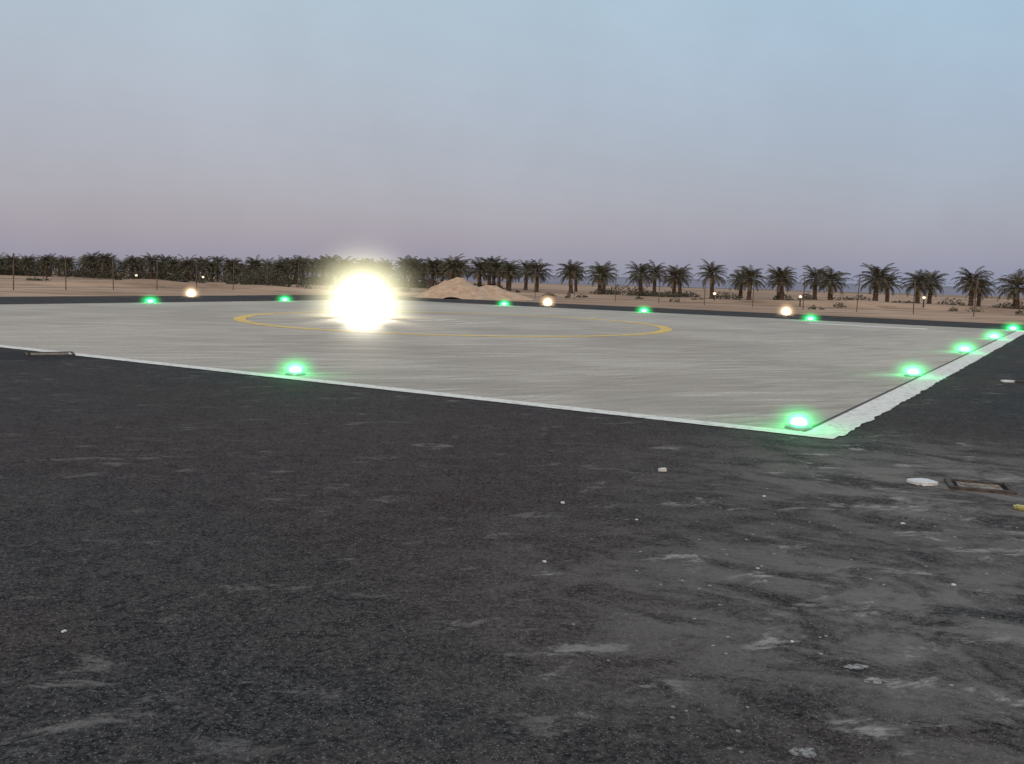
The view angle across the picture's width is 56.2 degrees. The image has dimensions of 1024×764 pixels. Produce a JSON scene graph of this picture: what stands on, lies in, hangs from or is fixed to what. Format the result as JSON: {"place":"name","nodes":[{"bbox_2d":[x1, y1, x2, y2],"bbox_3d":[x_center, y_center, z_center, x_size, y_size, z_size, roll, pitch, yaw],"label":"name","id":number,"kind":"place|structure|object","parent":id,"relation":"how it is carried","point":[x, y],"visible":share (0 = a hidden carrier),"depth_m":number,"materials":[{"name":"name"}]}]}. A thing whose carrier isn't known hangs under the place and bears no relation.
{"place":"outdoors","nodes":[
{"label":"outdoors","id":0,"kind":"place"},
{"bbox_2d":[0,270,1023,324],"bbox_3d":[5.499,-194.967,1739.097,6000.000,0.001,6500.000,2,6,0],"label":"ground","id":1,"kind":"structure","parent":0,"point":[560,291],"depth_m":61.10,"materials":[{"name":"beige sand"}]},
{"bbox_2d":[0,279,369,292],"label":"sand berm","id":2,"kind":"structure","parent":1,"relation":"on","point":[145,283],"depth_m":64.31,"materials":[{"name":"beige sand"}]},
{"bbox_2d":[416,277,488,299],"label":"sand pile","id":3,"kind":"object","parent":1,"relation":"on","point":[459,287],"visible":0.84,"depth_m":57.91,"materials":[{"name":"beige sand"}]},
{"bbox_2d":[449,285,533,299],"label":"sand pile","id":4,"kind":"object","parent":1,"relation":"on","point":[495,292],"visible":0.56,"depth_m":59.09,"materials":[{"name":"beige sand"}]},
{"bbox_2d":[0,295,1023,763],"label":"asphalt apron","id":5,"kind":"object","parent":1,"relation":"on","point":[206,567],"visible":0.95,"depth_m":5.09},
{"bbox_2d":[0,351,98,359],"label":"bitumen patch","id":6,"kind":"object","parent":5,"relation":"on","point":[20,355],"visible":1,"depth_m":15.90,"materials":[{"name":"black asphalt"}]},
{"bbox_2d":[25,351,74,355],"bbox_3d":[-7.890,-0.480,16.375,0.750,0.024,0.600,-2,7,-28],"label":"pit cover","id":7,"kind":"object","parent":6,"relation":"on","point":[65,353],"visible":0.99,"depth_m":16.28,"materials":[{"name":"metal"}]},
{"bbox_2d":[186,291,195,296],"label":"floodlight","id":8,"kind":"object","parent":5,"relation":"on","point":[191,293],"visible":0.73,"depth_m":47.74,"materials":[{"name":"glass"}]},
{"bbox_2d":[0,300,1023,438],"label":"helipad","id":9,"kind":"object","parent":5,"relation":"on","point":[830,379],"visible":0.98,"depth_m":19.61,"materials":[{"name":"concrete"}]},
{"bbox_2d":[285,367,305,375],"bbox_3d":[-3.232,-0.199,14.305,0.960,0.595,0.960,2,6,0],"label":"perimeter light","id":10,"kind":"object","parent":9,"relation":"on","point":[294,371],"visible":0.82,"depth_m":14.23,"materials":[{"name":"glass"}]},
{"bbox_2d":[352,297,373,316],"bbox_3d":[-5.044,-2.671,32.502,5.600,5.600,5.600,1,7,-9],"label":"floodlight","id":11,"kind":"object","parent":9,"relation":"on","point":[363,303],"visible":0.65,"depth_m":32.51,"materials":[{"name":"glass"}]},
{"bbox_2d":[785,417,812,429],"bbox_3d":[3.130,0.416,10.453,0.876,0.543,0.876,2,6,0],"label":"perimeter light","id":12,"kind":"object","parent":9,"relation":"on","point":[798,423],"visible":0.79,"depth_m":10.38,"materials":[{"name":"glass"}]},
{"bbox_2d":[904,369,921,376],"bbox_3d":[7.025,-0.191,16.789,1.040,0.645,1.040,2,6,0],"label":"perimeter light","id":13,"kind":"object","parent":9,"relation":"on","point":[912,373],"visible":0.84,"depth_m":16.72,"materials":[{"name":"glass"}]},
{"bbox_2d":[958,348,970,352],"bbox_3d":[10.920,-0.798,23.125,1.206,0.748,1.206,2,6,0],"label":"perimeter light","id":14,"kind":"object","parent":9,"relation":"on","point":[964,350],"visible":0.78,"depth_m":23.05,"materials":[{"name":"glass"}]},
{"bbox_2d":[543,300,551,305],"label":"floodlight","id":15,"kind":"object","parent":5,"relation":"on","point":[547,302],"visible":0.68,"depth_m":49.43,"materials":[{"name":"glass"}]},
{"bbox_2d":[658,467,666,471],"bbox_3d":[1.249,0.728,7.959,0.068,0.033,0.053,2,6,0],"label":"pale stone","id":16,"kind":"object","parent":5,"relation":"on","point":[664,469],"visible":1,"depth_m":7.94,"materials":[{"name":"stone"}]},
{"bbox_2d":[781,309,789,314],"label":"floodlight","id":17,"kind":"object","parent":5,"relation":"on","point":[786,312],"visible":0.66,"depth_m":45.46,"materials":[{"name":"glass"}]},
{"bbox_2d":[789,748,816,757],"bbox_3d":[0.992,1.263,3.267,0.096,0.001,0.072,2,6,0],"label":"mortar splash","id":18,"kind":"object","parent":5,"relation":"on","point":[807,752],"visible":1,"depth_m":3.27,"materials":[{"name":"grey concrete"}]},
{"bbox_2d":[844,664,868,668],"bbox_3d":[1.442,1.191,4.014,0.112,0.001,0.059,2,6,0],"label":"mortar splash","id":19,"kind":"object","parent":5,"relation":"on","point":[854,666],"visible":1,"depth_m":4.01,"materials":[{"name":"grey concrete"}]},
{"bbox_2d":[864,677,886,683],"bbox_3d":[1.462,1.207,3.874,0.089,0.001,0.064,-2,7,-30],"label":"mortar splash","id":20,"kind":"object","parent":5,"relation":"on","point":[874,680],"visible":1,"depth_m":3.88,"materials":[{"name":"grey concrete"}]},
{"bbox_2d":[944,478,1016,494],"bbox_3d":[3.738,0.833,7.670,0.480,0.024,0.360,4,7,17],"label":"pit cover","id":21,"kind":"object","parent":5,"relation":"on","point":[979,486],"visible":1,"depth_m":7.64,"materials":[{"name":"metal"}]},
{"bbox_2d":[1000,380,1014,382],"bbox_3d":[8.412,-0.015,16.276,0.224,0.040,0.127,2,6,0],"label":"pale stone","id":22,"kind":"object","parent":5,"relation":"on","point":[1011,381],"visible":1,"depth_m":16.23,"materials":[{"name":"stone"}]},
{"bbox_2d":[0,251,1023,308],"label":"palm tree row","id":23,"kind":"object","parent":1,"relation":"on","point":[491,266],"visible":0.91,"depth_m":87.54,"materials":[{"name":"green plant"}]},
{"bbox_2d":[0,255,1023,308],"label":"shrub mass","id":24,"kind":"object","parent":1,"relation":"on","point":[251,278],"visible":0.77,"depth_m":91.10,"materials":[{"name":"green plant"}]},
{"bbox_2d":[0,253,1023,316],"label":"wire fence","id":25,"kind":"object","parent":1,"relation":"on","point":[574,290],"visible":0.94,"depth_m":57.37,"materials":[{"name":"metal"}]},
{"bbox_2d":[25,277,1023,314],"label":"desert scrub","id":26,"kind":"object","parent":1,"relation":"on","point":[568,295],"visible":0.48,"depth_m":69.86,"materials":[{"name":"green plant"}]},
{"bbox_2d":[637,300,1023,311],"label":"sand berm","id":27,"kind":"structure","parent":1,"relation":"on","point":[853,304],"depth_m":64.15,"materials":[{"name":"beige sand"}]},
{"bbox_2d":[0,0,1023,287],"label":"sky","id":28,"kind":"structure","parent":0,"point":[841,135],"materials":[{"name":"blue"}]},
{"bbox_2d":[5,260,1023,296],"bbox_3d":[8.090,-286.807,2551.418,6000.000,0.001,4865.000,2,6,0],"label":"sea","id":29,"kind":"structure","parent":0,"point":[798,286],"depth_m":252.16,"materials":[{"name":"liquid"}]},
{"bbox_2d":[906,478,937,485],"bbox_3d":[3.321,0.809,7.758,0.203,0.031,0.196,0,7,-17],"label":"broken slab","id":30,"kind":"object","parent":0,"point":[922,481],"depth_m":7.71,"materials":[{"name":"concrete"}]},
{"bbox_2d":[1013,504,1023,510],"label":"yellow block","id":31,"kind":"object","parent":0,"point":[1019,507],"depth_m":6.92,"materials":[{"name":"plastic"}]}
]}

